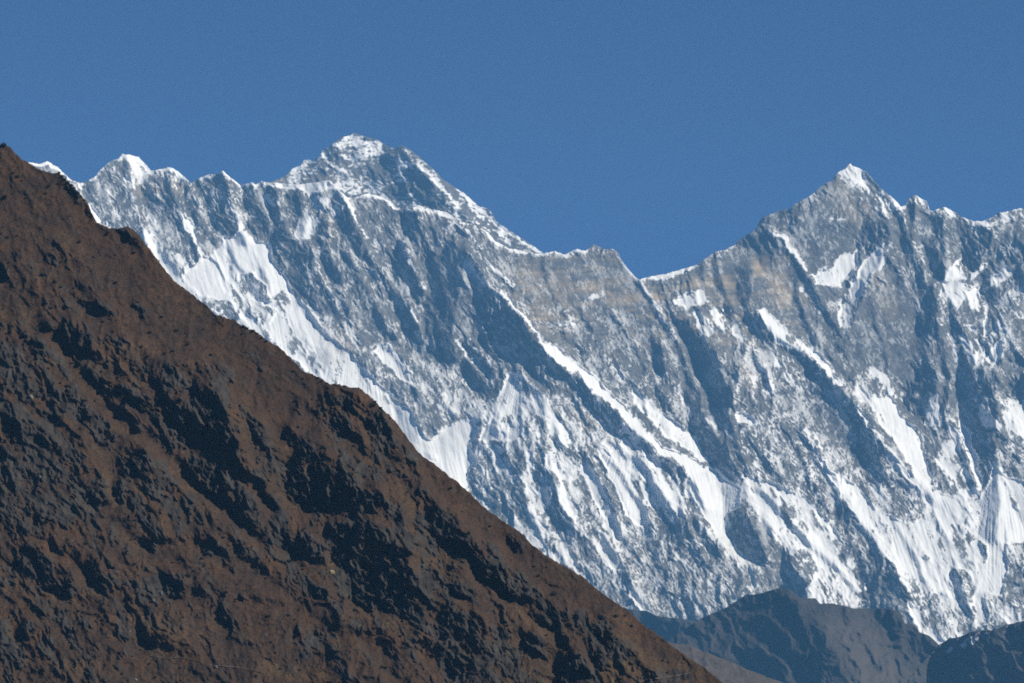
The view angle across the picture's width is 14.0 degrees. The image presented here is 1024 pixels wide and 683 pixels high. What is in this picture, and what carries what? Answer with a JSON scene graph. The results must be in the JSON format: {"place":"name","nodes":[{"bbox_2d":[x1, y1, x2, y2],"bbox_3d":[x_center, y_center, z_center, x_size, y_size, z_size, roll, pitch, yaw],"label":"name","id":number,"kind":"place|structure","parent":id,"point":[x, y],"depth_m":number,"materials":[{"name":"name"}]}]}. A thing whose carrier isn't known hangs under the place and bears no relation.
{"place":"outdoors","nodes":[
{"label":"outdoors","id":0,"kind":"place"},
{"bbox_2d":[150,655,261,672],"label":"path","id":1,"kind":"structure","parent":0,"point":[206,663],"depth_m":2848.30,"materials":[{"name":"brown soil"}]},
{"bbox_2d":[197,422,252,440],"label":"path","id":2,"kind":"structure","parent":0,"point":[225,434],"depth_m":2989.05,"materials":[{"name":"brown soil"}]},
{"bbox_2d":[0,146,722,682],"bbox_3d":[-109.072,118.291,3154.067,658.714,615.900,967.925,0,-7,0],"label":"hillside","id":3,"kind":"structure","parent":0,"point":[270,482],"depth_m":2937.53,"materials":[{"name":"brown soil"}]},
{"bbox_2d":[267,133,543,253],"bbox_3d":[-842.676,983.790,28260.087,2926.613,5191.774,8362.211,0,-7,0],"label":"mountain","id":4,"kind":"structure","parent":0,"point":[353,165],"depth_m":29227.85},
{"bbox_2d":[0,0,1023,279],"label":"sky","id":5,"kind":"structure","parent":0,"point":[659,134],"materials":[{"name":"blue"}]},
{"bbox_2d":[28,154,1023,644],"bbox_3d":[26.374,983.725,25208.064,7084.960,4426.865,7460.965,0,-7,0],"label":"mountain","id":6,"kind":"structure","parent":0,"point":[818,394],"depth_m":24783.66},
{"bbox_2d":[623,607,695,641],"bbox_3d":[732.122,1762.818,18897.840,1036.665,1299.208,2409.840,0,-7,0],"label":"hill","id":7,"kind":"structure","parent":0,"point":[667,629],"depth_m":18985.02,"materials":[{"name":"blue stone"}]},
{"bbox_2d":[630,671,693,682],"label":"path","id":8,"kind":"structure","parent":0,"point":[662,677],"depth_m":2864.17,"materials":[{"name":"brown soil"}]},
{"bbox_2d":[669,643,782,682],"bbox_3d":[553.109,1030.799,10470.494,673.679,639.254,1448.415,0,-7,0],"label":"hill","id":9,"kind":"structure","parent":0,"point":[723,670],"depth_m":10416.47,"materials":[{"name":"stone"}]},
{"bbox_2d":[668,587,938,682],"bbox_3d":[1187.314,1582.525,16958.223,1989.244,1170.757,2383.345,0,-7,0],"label":"hill","id":10,"kind":"structure","parent":0,"point":[781,634],"depth_m":16892.06,"materials":[{"name":"blue stone"}]},
{"bbox_2d":[906,621,1023,682],"bbox_3d":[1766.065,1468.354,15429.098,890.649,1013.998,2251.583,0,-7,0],"label":"hill","id":11,"kind":"structure","parent":0,"point":[990,656],"depth_m":15453.26,"materials":[{"name":"blue stone"}]}
]}

